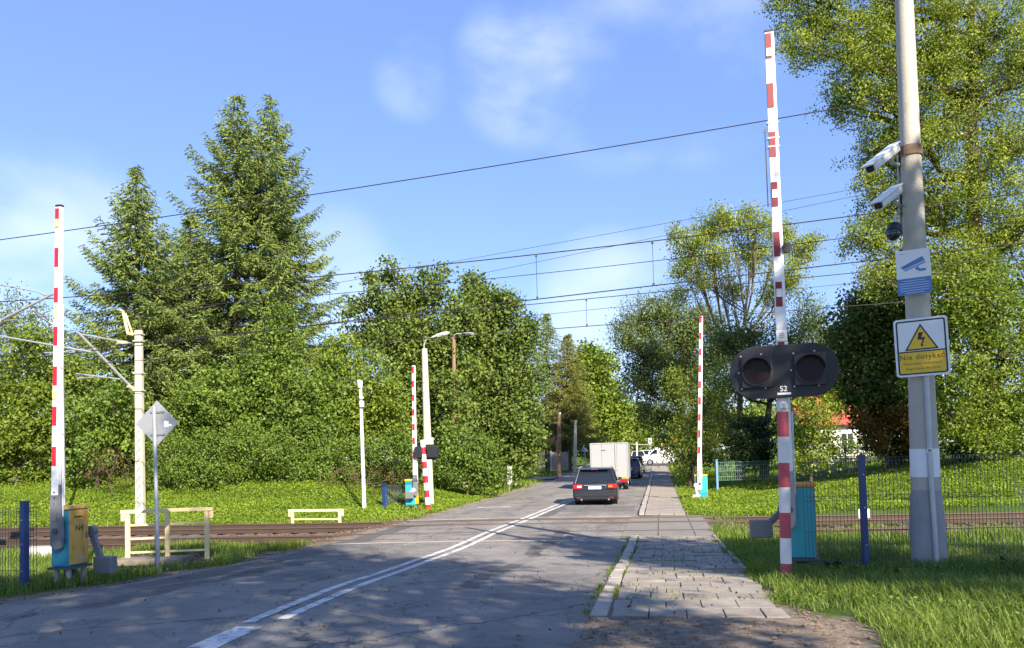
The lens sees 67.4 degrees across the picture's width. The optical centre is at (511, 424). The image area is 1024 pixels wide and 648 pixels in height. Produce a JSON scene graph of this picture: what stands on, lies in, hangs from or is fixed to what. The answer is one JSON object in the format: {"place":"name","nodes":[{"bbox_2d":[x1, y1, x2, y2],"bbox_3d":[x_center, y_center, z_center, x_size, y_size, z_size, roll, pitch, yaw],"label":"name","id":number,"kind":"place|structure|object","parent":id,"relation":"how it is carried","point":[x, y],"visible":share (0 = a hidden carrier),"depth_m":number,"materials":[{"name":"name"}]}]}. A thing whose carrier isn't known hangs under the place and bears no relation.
{"place":"outdoors","nodes":[
{"label":"outdoors","id":0,"kind":"place"},
{"bbox_2d":[0,538,308,598],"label":"grass","id":1,"kind":"structure","parent":0,"point":[250,548],"depth_m":15.25,"materials":[{"name":"green plant"}]},
{"bbox_2d":[0,467,651,647],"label":"road","id":2,"kind":"structure","parent":0,"point":[467,606],"depth_m":9.81,"materials":[{"name":"grey asphalt"}]},
{"bbox_2d":[187,626,260,647],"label":"road marking","id":3,"kind":"object","parent":2,"relation":"on","point":[229,635],"visible":1,"depth_m":7.06,"materials":[{"name":"paint"}]},
{"bbox_2d":[244,497,572,621],"bbox_3d":[2.078,3.133,33.728,0.650,0.518,52.800,-2,-2,11],"label":"road marking","id":4,"kind":"object","parent":2,"relation":"on","point":[268,613],"visible":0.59,"depth_m":11.06,"materials":[{"name":"paint"}]},
{"bbox_2d":[24,535,803,647],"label":"fallen leaves","id":5,"kind":"object","parent":2,"relation":"on","point":[437,617],"visible":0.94,"depth_m":9.97,"materials":[{"name":"brown plant"}]},
{"bbox_2d":[277,499,574,618],"bbox_3d":[2.362,3.127,33.674,0.634,0.514,52.400,-2,-2,11],"label":"road marking","id":6,"kind":"object","parent":2,"relation":"on","point":[306,607],"visible":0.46,"depth_m":11.25,"materials":[{"name":"paint"}]},
{"bbox_2d":[340,516,658,543],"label":"crossing edge beam","id":7,"kind":"structure","parent":2,"relation":"on","point":[491,540],"depth_m":18.69,"materials":[{"name":"concrete"}]},
{"bbox_2d":[573,466,621,503],"bbox_3d":[3.722,2.577,33.497,2.110,1.568,4.800,-2,-2,9],"label":"parked car","id":8,"kind":"object","parent":2,"relation":"on","point":[595,483],"visible":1,"depth_m":31.31,"materials":[{"name":"grey paint"}]},
{"bbox_2d":[590,442,632,488],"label":"box truck","id":9,"kind":"object","parent":2,"relation":"on","point":[616,456],"visible":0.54,"depth_m":43.43,"materials":[{"name":"metal"}]},
{"bbox_2d":[630,458,643,477],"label":"parked car","id":10,"kind":"object","parent":2,"relation":"on","point":[636,467],"visible":0.49,"depth_m":57.92,"materials":[{"name":"blue paint"}]},
{"bbox_2d":[620,515,712,539],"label":"crossing panels","id":11,"kind":"object","parent":2,"relation":"on","point":[668,527],"visible":0.71,"depth_m":20.94,"materials":[{"name":"concrete"}]},
{"bbox_2d":[0,443,1023,647],"bbox_3d":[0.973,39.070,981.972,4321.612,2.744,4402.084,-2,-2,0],"label":"ground","id":12,"kind":"structure","parent":0,"point":[740,637],"depth_m":7.21,"materials":[{"name":"soil"}]},
{"bbox_2d":[0,501,36,591],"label":"fence","id":13,"kind":"object","parent":12,"relation":"on","point":[24,567],"visible":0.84,"depth_m":11.29,"materials":[{"name":"metal"}]},
{"bbox_2d":[29,546,51,557],"bbox_3d":[-11.214,3.032,18.308,0.750,0.250,0.500,-1,-2,-4],"label":"concrete cover","id":14,"kind":"object","parent":12,"relation":"on","point":[43,549],"visible":0.18,"depth_m":18.07,"materials":[{"name":"white concrete"}]},
{"bbox_2d":[0,284,91,352],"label":"catenary mast","id":15,"kind":"object","parent":12,"relation":"on","point":[48,295],"visible":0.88,"depth_m":20.42,"materials":[{"name":"grey metal"}]},
{"bbox_2d":[0,192,1023,361],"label":"overhead line","id":16,"kind":"object","parent":15,"relation":"hanging from","point":[652,242],"visible":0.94,"depth_m":20.10,"materials":[{"name":"metal"}]},
{"bbox_2d":[0,74,1023,239],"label":"overhead wire","id":17,"kind":"object","parent":15,"relation":"attached to","point":[519,161],"visible":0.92,"depth_m":17.72,"materials":[{"name":"metal"}]},
{"bbox_2d":[11,214,1023,318],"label":"overhead wire","id":18,"kind":"object","parent":15,"relation":"attached to","point":[513,276],"visible":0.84,"depth_m":20.70,"materials":[{"name":"metal"}]},
{"bbox_2d":[33,311,65,505],"bbox_3d":[-18.104,-0.326,30.053,1.259,8.360,0.320,-2,-2,0],"label":"street lamp","id":19,"kind":"object","parent":12,"relation":"on","point":[39,315],"visible":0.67,"depth_m":30.03,"materials":[{"name":"metal"}]},
{"bbox_2d":[0,279,101,475],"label":"broadleaf tree","id":20,"kind":"object","parent":12,"relation":"on","point":[4,326],"visible":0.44,"depth_m":43.14,"materials":[{"name":"green plant"}]},
{"bbox_2d":[0,313,118,485],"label":"broadleaf tree","id":21,"kind":"object","parent":12,"relation":"on","point":[20,406],"visible":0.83,"depth_m":36.44,"materials":[{"name":"green plant"}]},
{"bbox_2d":[47,204,116,585],"bbox_3d":[-6.866,-0.368,12.216,0.735,6.154,0.720,-2,-2,11],"label":"crossing barrier","id":22,"kind":"object","parent":12,"relation":"on","point":[71,531],"visible":0.92,"depth_m":11.95,"materials":[{"name":"metal"}]},
{"bbox_2d":[69,509,87,564],"bbox_3d":[-6.830,1.761,12.118,0.022,0.840,0.400,-2,-2,11],"label":"side door","id":23,"kind":"structure","parent":22,"relation":"in","point":[78,519],"depth_m":12.10,"materials":[{"name":"yellow paint"}]},
{"bbox_2d":[40,369,153,489],"bbox_3d":[-18.726,0.298,35.128,5.269,5.857,4.237,-2,-2,0],"label":"tall shrub","id":24,"kind":"object","parent":12,"relation":"on","point":[100,418],"visible":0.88,"depth_m":34.59,"materials":[{"name":"green plant"}]},
{"bbox_2d":[67,440,133,496],"bbox_3d":[-17.726,1.997,33.318,2.936,2.756,2.281,-2,-2,0],"label":"shrub","id":25,"kind":"object","parent":12,"relation":"on","point":[105,471],"visible":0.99,"depth_m":33.35,"materials":[{"name":"green plant"}]},
{"bbox_2d":[76,309,145,523],"bbox_3d":[-14.370,-0.202,27.438,0.747,8.128,2.396,-4,-3,43],"label":"catenary mast","id":26,"kind":"object","parent":12,"relation":"on","point":[140,487],"visible":0.91,"depth_m":27.91,"materials":[{"name":"beige concrete"}]},
{"bbox_2d":[2,266,1018,369],"bbox_3d":[10.318,-5.109,29.149,69.026,3.705,0.016,-2,-2,7],"label":"overhead wire","id":27,"kind":"object","parent":26,"relation":"attached to","point":[516,317],"visible":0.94,"depth_m":30.35,"materials":[{"name":"metal"}]},
{"bbox_2d":[0,256,1023,370],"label":"overhead line","id":28,"kind":"object","parent":26,"relation":"hanging from","point":[798,279],"visible":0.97,"depth_m":24.26,"materials":[{"name":"metal"}]},
{"bbox_2d":[2,158,1023,343],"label":"overhead wire","id":29,"kind":"object","parent":26,"relation":"attached to","point":[526,248],"visible":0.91,"depth_m":27.32,"materials":[{"name":"metal"}]},
{"bbox_2d":[2,161,1023,372],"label":"overhead wire","id":30,"kind":"object","parent":26,"relation":"attached to","point":[525,264],"visible":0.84,"depth_m":27.87,"materials":[{"name":"metal"}]},
{"bbox_2d":[30,165,228,474],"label":"spruce tree","id":31,"kind":"object","parent":12,"relation":"on","point":[138,240],"visible":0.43,"depth_m":43.40,"materials":[{"name":"green plant"}]},
{"bbox_2d":[117,555,192,569],"bbox_3d":[-7.800,3.241,16.646,1.450,0.720,0.750,-2,-2,3],"label":"culvert headwall","id":32,"kind":"object","parent":12,"relation":"on","point":[132,560],"visible":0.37,"depth_m":16.39,"materials":[{"name":"concrete"}]},
{"bbox_2d":[120,507,213,558],"bbox_3d":[-7.570,2.411,16.878,1.978,1.151,0.090,-1,-2,-3],"label":"railing","id":33,"kind":"object","parent":32,"relation":"on","point":[208,513],"visible":0.9,"depth_m":16.86,"materials":[{"name":"beige metal"}]},
{"bbox_2d":[136,401,177,571],"bbox_3d":[-6.571,1.175,14.184,0.846,3.256,0.101,-2,-2,7],"label":"diamond sign","id":34,"kind":"object","parent":12,"relation":"on","point":[156,423],"visible":0.94,"depth_m":14.23,"materials":[{"name":"metal"}]},
{"bbox_2d":[88,215,245,472],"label":"spruce tree","id":35,"kind":"object","parent":12,"relation":"on","point":[186,224],"visible":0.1,"depth_m":48.80,"materials":[{"name":"green plant"}]},
{"bbox_2d":[90,539,311,559],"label":"grass","id":36,"kind":"structure","parent":12,"relation":"on","point":[279,548],"depth_m":18.37,"materials":[{"name":"green plant"}]},
{"bbox_2d":[121,416,323,493],"bbox_3d":[-12.853,1.369,34.441,8.912,3.560,4.027,-2,-2,0],"label":"hedge","id":37,"kind":"object","parent":12,"relation":"on","point":[272,469],"visible":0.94,"depth_m":33.98,"materials":[{"name":"green plant"}]},
{"bbox_2d":[119,93,336,468],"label":"spruce tree","id":38,"kind":"object","parent":12,"relation":"on","point":[222,191],"visible":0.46,"depth_m":45.19,"materials":[{"name":"green plant"}]},
{"bbox_2d":[155,296,357,473],"bbox_3d":[-12.786,-1.835,37.942,10.520,9.086,6.214,-2,-2,0],"label":"ivy mound","id":39,"kind":"object","parent":12,"relation":"on","point":[277,403],"visible":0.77,"depth_m":36.95,"materials":[{"name":"green plant"}]},
{"bbox_2d":[200,94,348,467],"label":"spruce tree","id":40,"kind":"object","parent":12,"relation":"on","point":[279,138],"visible":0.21,"depth_m":47.21,"materials":[{"name":"green plant"}]},
{"bbox_2d":[288,509,343,522],"bbox_3d":[-6.667,3.295,26.149,1.916,0.858,0.090,-2,-2,4],"label":"railing","id":41,"kind":"object","parent":12,"relation":"on","point":[292,511],"visible":0.69,"depth_m":26.13,"materials":[{"name":"beige metal"}]},
{"bbox_2d":[298,324,422,467],"bbox_3d":[-8.107,-1.306,40.303,7.949,7.905,5.225,-2,-2,0],"label":"broadleaf tree","id":42,"kind":"object","parent":12,"relation":"on","point":[380,403],"visible":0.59,"depth_m":39.35,"materials":[{"name":"green plant"}]},
{"bbox_2d":[357,380,365,507],"bbox_3d":[-6.062,0.868,30.928,0.279,5.371,0.304,-2,-2,0],"label":"camera pole","id":43,"kind":"object","parent":12,"relation":"on","point":[361,397],"visible":0.95,"depth_m":30.92,"materials":[{"name":"grey metal"}]},
{"bbox_2d":[290,424,434,489],"bbox_3d":[-6.681,1.628,34.974,6.874,3.155,4.120,-2,-2,0],"label":"hedge","id":44,"kind":"object","parent":12,"relation":"on","point":[374,449],"visible":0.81,"depth_m":34.94,"materials":[{"name":"green plant"}]},
{"bbox_2d":[318,462,418,494],"bbox_3d":[-6.233,2.497,33.682,4.570,1.861,2.091,-2,-2,5],"label":"dead shrub","id":45,"kind":"object","parent":12,"relation":"on","point":[384,480],"visible":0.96,"depth_m":33.50,"materials":[{"name":"green plant"}]},
{"bbox_2d":[382,483,404,507],"bbox_3d":[-4.771,2.994,32.117,0.204,1.158,1.815,-3,-3,31],"label":"fence","id":46,"kind":"object","parent":12,"relation":"on","point":[395,488],"visible":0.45,"depth_m":31.83,"materials":[{"name":"blue metal"}]},
{"bbox_2d":[405,365,420,509],"bbox_3d":[-4.133,0.597,31.415,0.586,6.074,0.876,-2,-2,0],"label":"crossing barrier","id":47,"kind":"object","parent":12,"relation":"on","point":[412,492],"visible":0.91,"depth_m":31.15,"materials":[{"name":"metal"}]},
{"bbox_2d":[328,253,506,467],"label":"maple tree","id":48,"kind":"object","parent":12,"relation":"on","point":[405,355],"visible":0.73,"depth_m":46.18,"materials":[{"name":"green plant"}]},
{"bbox_2d":[414,440,438,509],"bbox_3d":[-3.443,2.055,30.966,1.040,2.903,0.263,-2,-2,6],"label":"crossing signal","id":49,"kind":"object","parent":12,"relation":"on","point":[423,452],"visible":0.98,"depth_m":30.88,"materials":[{"name":"red paint"}]},
{"bbox_2d":[422,332,449,503],"bbox_3d":[-3.255,-0.207,33.536,1.274,7.740,0.420,-2,-2,0],"label":"street lamp","id":50,"kind":"object","parent":12,"relation":"on","point":[427,438],"visible":0.74,"depth_m":33.44,"materials":[{"name":"beige concrete"}]},
{"bbox_2d":[452,332,474,483],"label":"street lamp","id":51,"kind":"object","parent":12,"relation":"on","point":[454,354],"visible":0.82,"depth_m":45.30,"materials":[{"name":"brown wood"}]},
{"bbox_2d":[421,422,516,495],"bbox_3d":[-2.399,1.929,40.267,5.304,4.212,3.861,-2,-2,0],"label":"bush","id":52,"kind":"object","parent":12,"relation":"on","point":[452,453],"visible":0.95,"depth_m":39.51,"materials":[{"name":"green plant"}]},
{"bbox_2d":[434,266,558,488],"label":"maple tree","id":53,"kind":"object","parent":12,"relation":"on","point":[508,415],"visible":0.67,"depth_m":48.41,"materials":[{"name":"green plant"}]},
{"bbox_2d":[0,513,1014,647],"bbox_3d":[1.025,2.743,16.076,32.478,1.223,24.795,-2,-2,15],"label":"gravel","id":54,"kind":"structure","parent":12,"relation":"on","point":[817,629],"depth_m":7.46,"materials":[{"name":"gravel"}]},
{"bbox_2d":[0,385,1019,469],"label":"distant woodland","id":55,"kind":"object","parent":12,"relation":"on","point":[756,409],"visible":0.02,"depth_m":135.12,"materials":[{"name":"green plant"}]},
{"bbox_2d":[0,512,1022,538],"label":"railway track","id":56,"kind":"structure","parent":12,"relation":"on","point":[284,529],"depth_m":24.04,"materials":[{"name":"rusty steel"},{"name":"wood"},{"name":"gravel"}]},
{"bbox_2d":[0,452,1023,527],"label":"grass","id":57,"kind":"structure","parent":12,"relation":"on","point":[432,510],"depth_m":31.23,"materials":[{"name":"green plant"}]},
{"bbox_2d":[0,525,1023,548],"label":"railway track","id":58,"kind":"structure","parent":12,"relation":"on","point":[108,543],"depth_m":21.27,"materials":[{"name":"rusty steel"},{"name":"gravel ballast"},{"name":"metal"}]},
{"bbox_2d":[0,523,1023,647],"bbox_3d":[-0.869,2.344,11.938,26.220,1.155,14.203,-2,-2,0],"label":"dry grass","id":59,"kind":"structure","parent":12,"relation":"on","point":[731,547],"depth_m":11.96,"materials":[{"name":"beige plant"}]},
{"bbox_2d":[0,538,1023,647],"bbox_3d":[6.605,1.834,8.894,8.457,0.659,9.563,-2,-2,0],"label":"grass","id":60,"kind":"structure","parent":12,"relation":"on","point":[994,586],"depth_m":8.28,"materials":[{"name":"green plant"}]},
{"bbox_2d":[523,313,572,468],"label":"spruce tree","id":61,"kind":"object","parent":12,"relation":"on","point":[549,333],"visible":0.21,"depth_m":79.85,"materials":[{"name":"green plant"}]},
{"bbox_2d":[531,450,569,471],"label":"wooden fence","id":62,"kind":"object","parent":12,"relation":"on","point":[564,459],"visible":0.64,"depth_m":71.74,"materials":[{"name":"grey wood"}]},
{"bbox_2d":[550,412,561,475],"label":"wooden pole","id":63,"kind":"object","parent":12,"relation":"on","point":[558,422],"visible":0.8,"depth_m":65.85,"materials":[{"name":"brown wood"}]},
{"bbox_2d":[537,334,610,470],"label":"spruce tree","id":64,"kind":"object","parent":12,"relation":"on","point":[568,405],"visible":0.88,"depth_m":75.56,"materials":[{"name":"green plant"}]},
{"bbox_2d":[551,434,596,465],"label":"roadside shrub","id":65,"kind":"object","parent":12,"relation":"on","point":[586,454],"visible":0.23,"depth_m":76.93,"materials":[{"name":"green plant"}]},
{"bbox_2d":[573,420,576,471],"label":"concrete pole","id":66,"kind":"object","parent":12,"relation":"on","point":[575,450],"visible":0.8,"depth_m":71.86,"materials":[{"name":"beige concrete"}]},
{"bbox_2d":[550,337,642,442],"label":"maple tree","id":67,"kind":"object","parent":12,"relation":"on","point":[613,415],"visible":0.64,"depth_m":83.33,"materials":[{"name":"green plant"}]},
{"bbox_2d":[589,535,638,618],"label":"kerb","id":68,"kind":"structure","parent":12,"relation":"on","point":[602,605],"depth_m":10.06,"materials":[{"name":"concrete"}]},
{"bbox_2d":[370,457,873,494],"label":"grass","id":69,"kind":"structure","parent":12,"relation":"on","point":[678,479],"depth_m":51.27,"materials":[{"name":"green plant"}]},
{"bbox_2d":[606,401,662,452],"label":"broadleaf tree","id":70,"kind":"object","parent":12,"relation":"on","point":[639,438],"visible":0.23,"depth_m":110.99,"materials":[{"name":"green plant"}]},
{"bbox_2d":[639,466,653,514],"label":"kerb","id":71,"kind":"structure","parent":12,"relation":"on","point":[642,507],"depth_m":35.35,"materials":[{"name":"concrete"}]},
{"bbox_2d":[599,280,739,474],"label":"willow tree","id":72,"kind":"object","parent":12,"relation":"on","point":[653,352],"visible":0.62,"depth_m":61.63,"materials":[{"name":"green plant"}]},
{"bbox_2d":[660,426,735,473],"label":"roadside hedge","id":73,"kind":"object","parent":12,"relation":"on","point":[721,457],"visible":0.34,"depth_m":57.43,"materials":[{"name":"green plant"}]},
{"bbox_2d":[692,315,707,500],"bbox_3d":[7.965,-0.626,32.950,0.709,8.125,0.815,-2,-2,11],"label":"crossing barrier","id":74,"kind":"object","parent":12,"relation":"on","point":[700,484],"visible":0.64,"depth_m":32.66,"materials":[{"name":"metal"}]},
{"bbox_2d":[657,354,747,487],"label":"willow bush","id":75,"kind":"object","parent":12,"relation":"on","point":[707,399],"visible":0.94,"depth_m":43.74,"materials":[{"name":"green plant"}]},
{"bbox_2d":[712,534,747,569],"bbox_3d":[4.189,2.502,15.003,0.086,0.491,7.191,-2,-2,11],"label":"edging","id":76,"kind":"object","parent":12,"relation":"on","point":[722,545],"visible":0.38,"depth_m":14.05,"materials":[{"name":"concrete"}]},
{"bbox_2d":[659,198,828,479],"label":"broadleaf tree","id":77,"kind":"object","parent":12,"relation":"on","point":[694,244],"visible":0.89,"depth_m":50.11,"materials":[{"name":"green plant"}]},
{"bbox_2d":[720,409,777,482],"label":"clipped hedge","id":78,"kind":"object","parent":12,"relation":"on","point":[754,450],"visible":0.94,"depth_m":41.68,"materials":[{"name":"green plant"}]},
{"bbox_2d":[681,285,848,479],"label":"willow tree","id":79,"kind":"object","parent":12,"relation":"on","point":[735,342],"visible":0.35,"depth_m":46.83,"materials":[{"name":"green plant"}]},
{"bbox_2d":[730,330,838,577],"bbox_3d":[3.599,0.430,10.059,1.360,3.369,0.409,-2,-2,19],"label":"crossing signal","id":80,"kind":"object","parent":12,"relation":"on","point":[782,374],"visible":1,"depth_m":10.11,"materials":[{"name":"red paint"}]},
{"bbox_2d":[749,29,819,567],"bbox_3d":[3.942,-1.725,11.524,0.885,8.167,0.847,-2,-2,11],"label":"crossing barrier","id":81,"kind":"object","parent":12,"relation":"on","point":[764,529],"visible":0.61,"depth_m":11.16,"materials":[{"name":"metal"}]},
{"bbox_2d":[714,458,857,491],"bbox_3d":[13.693,2.464,37.850,7.356,1.718,0.174,-2,-2,0],"label":"fence","id":82,"kind":"object","parent":12,"relation":"on","point":[716,464],"visible":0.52,"depth_m":37.91,"materials":[{"name":"green metal"}]},
{"bbox_2d":[762,381,856,482],"bbox_3d":[13.726,0.147,35.162,3.915,6.063,3.840,-2,-2,0],"label":"round bush","id":83,"kind":"object","parent":12,"relation":"on","point":[815,436],"visible":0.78,"depth_m":34.85,"materials":[{"name":"green plant"}]},
{"bbox_2d":[774,385,883,464],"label":"house","id":84,"kind":"structure","parent":12,"relation":"on","point":[848,432],"depth_m":51.70,"materials":[{"name":"white tile"}]},
{"bbox_2d":[774,429,886,470],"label":"wild hedge","id":85,"kind":"object","parent":12,"relation":"on","point":[849,444],"visible":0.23,"depth_m":43.62,"materials":[{"name":"green plant"}]},
{"bbox_2d":[708,511,1023,535],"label":"grass","id":86,"kind":"structure","parent":12,"relation":"on","point":[854,526],"depth_m":21.50,"materials":[{"name":"green plant"}]},
{"bbox_2d":[709,523,1023,562],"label":"grass","id":87,"kind":"structure","parent":12,"relation":"on","point":[741,536],"depth_m":15.54,"materials":[{"name":"green plant"}]},
{"bbox_2d":[810,269,951,469],"bbox_3d":[18.145,-2.866,37.165,7.294,10.680,5.810,-2,-2,0],"label":"chestnut tree","id":88,"kind":"object","parent":12,"relation":"on","point":[860,340],"visible":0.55,"depth_m":36.40,"materials":[{"name":"green plant"}]},
{"bbox_2d":[852,399,909,472],"bbox_3d":[17.458,0.650,35.573,3.775,3.746,2.886,-2,-2,0],"label":"turning shrub","id":89,"kind":"object","parent":12,"relation":"on","point":[872,424],"visible":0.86,"depth_m":35.15,"materials":[{"name":"red plant"}]},
{"bbox_2d":[754,0,1023,462],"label":"poplar tree","id":90,"kind":"object","parent":12,"relation":"on","point":[936,63],"visible":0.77,"depth_m":32.66,"materials":[{"name":"green plant"}]},
{"bbox_2d":[802,453,1023,569],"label":"fence","id":91,"kind":"object","parent":12,"relation":"on","point":[864,530],"visible":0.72,"depth_m":10.80,"materials":[{"name":"metal"}]},
{"bbox_2d":[895,0,948,566],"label":"utility pole","id":92,"kind":"object","parent":12,"relation":"on","point":[928,537],"visible":0.81,"depth_m":10.66,"materials":[{"name":"concrete"}]},
{"bbox_2d":[860,141,900,176],"bbox_3d":[5.154,-3.695,10.630,0.958,0.536,0.165,0,-3,-34],"label":"security camera","id":93,"kind":"object","parent":92,"relation":"attached to","point":[881,158],"visible":0.98,"depth_m":10.55,"materials":[{"name":"white paint"}]},
{"bbox_2d":[868,183,902,216],"bbox_3d":[5.213,-3.108,10.608,0.890,0.529,0.165,0,-3,-39],"label":"security camera","id":94,"kind":"object","parent":92,"relation":"attached to","point":[887,196],"visible":1,"depth_m":10.52,"materials":[{"name":"white paint"}]},
{"bbox_2d":[885,210,901,240],"bbox_3d":[5.356,-2.800,10.764,0.208,0.490,0.399,-3,-3,35],"label":"dome camera","id":95,"kind":"object","parent":92,"relation":"attached to","point":[893,231],"visible":1,"depth_m":10.63,"materials":[{"name":"black plastic"}]},
{"bbox_2d":[895,247,931,295],"bbox_3d":[5.527,-2.104,10.569,0.430,0.627,0.008,-3,-2,28],"label":"camera notice","id":96,"kind":"object","parent":92,"relation":"attached to","point":[913,269],"visible":1,"depth_m":10.57,"materials":[{"name":"white metal"}]},
{"bbox_2d":[893,315,950,377],"bbox_3d":[5.610,-1.069,10.518,0.670,0.812,0.011,-3,-2,28],"label":"voltage sign","id":97,"kind":"object","parent":92,"relation":"attached to","point":[922,346],"visible":1,"depth_m":10.51,"materials":[{"name":"yellow plastic"}]},
{"bbox_2d":[888,239,1023,464],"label":"ivy tree","id":98,"kind":"object","parent":12,"relation":"on","point":[966,316],"visible":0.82,"depth_m":30.93,"materials":[{"name":"green plant"}]},
{"bbox_2d":[939,226,1023,463],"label":"ivy column","id":99,"kind":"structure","parent":12,"relation":"on","point":[955,449],"depth_m":32.99,"materials":[{"name":"green plant"}]},
{"bbox_2d":[0,0,1023,457],"label":"sky","id":100,"kind":"structure","parent":0,"point":[92,91],"materials":[{"name":"blue"}]},
{"bbox_2d":[586,464,667,466],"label":"cross road","id":101,"kind":"structure","parent":0,"point":[652,465],"depth_m":85.53,"materials":[{"name":"grey asphalt"}]},
{"bbox_2d":[642,448,680,464],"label":"delivery van","id":102,"kind":"object","parent":101,"relation":"on","point":[651,457],"visible":0.42,"depth_m":85.17,"materials":[{"name":"white paint"}]},
{"bbox_2d":[645,466,684,514],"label":"pavement","id":103,"kind":"structure","parent":0,"point":[663,499],"depth_m":35.06,"materials":[{"name":"grey concrete"}]},
{"bbox_2d":[590,536,789,619],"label":"pavement","id":104,"kind":"structure","parent":0,"point":[728,602],"depth_m":9.59,"materials":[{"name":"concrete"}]},
{"bbox_2d":[582,536,781,614],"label":"joint grass","id":105,"kind":"structure","parent":104,"relation":"on","point":[599,588],"depth_m":10.23,"materials":[{"name":"green plant"}]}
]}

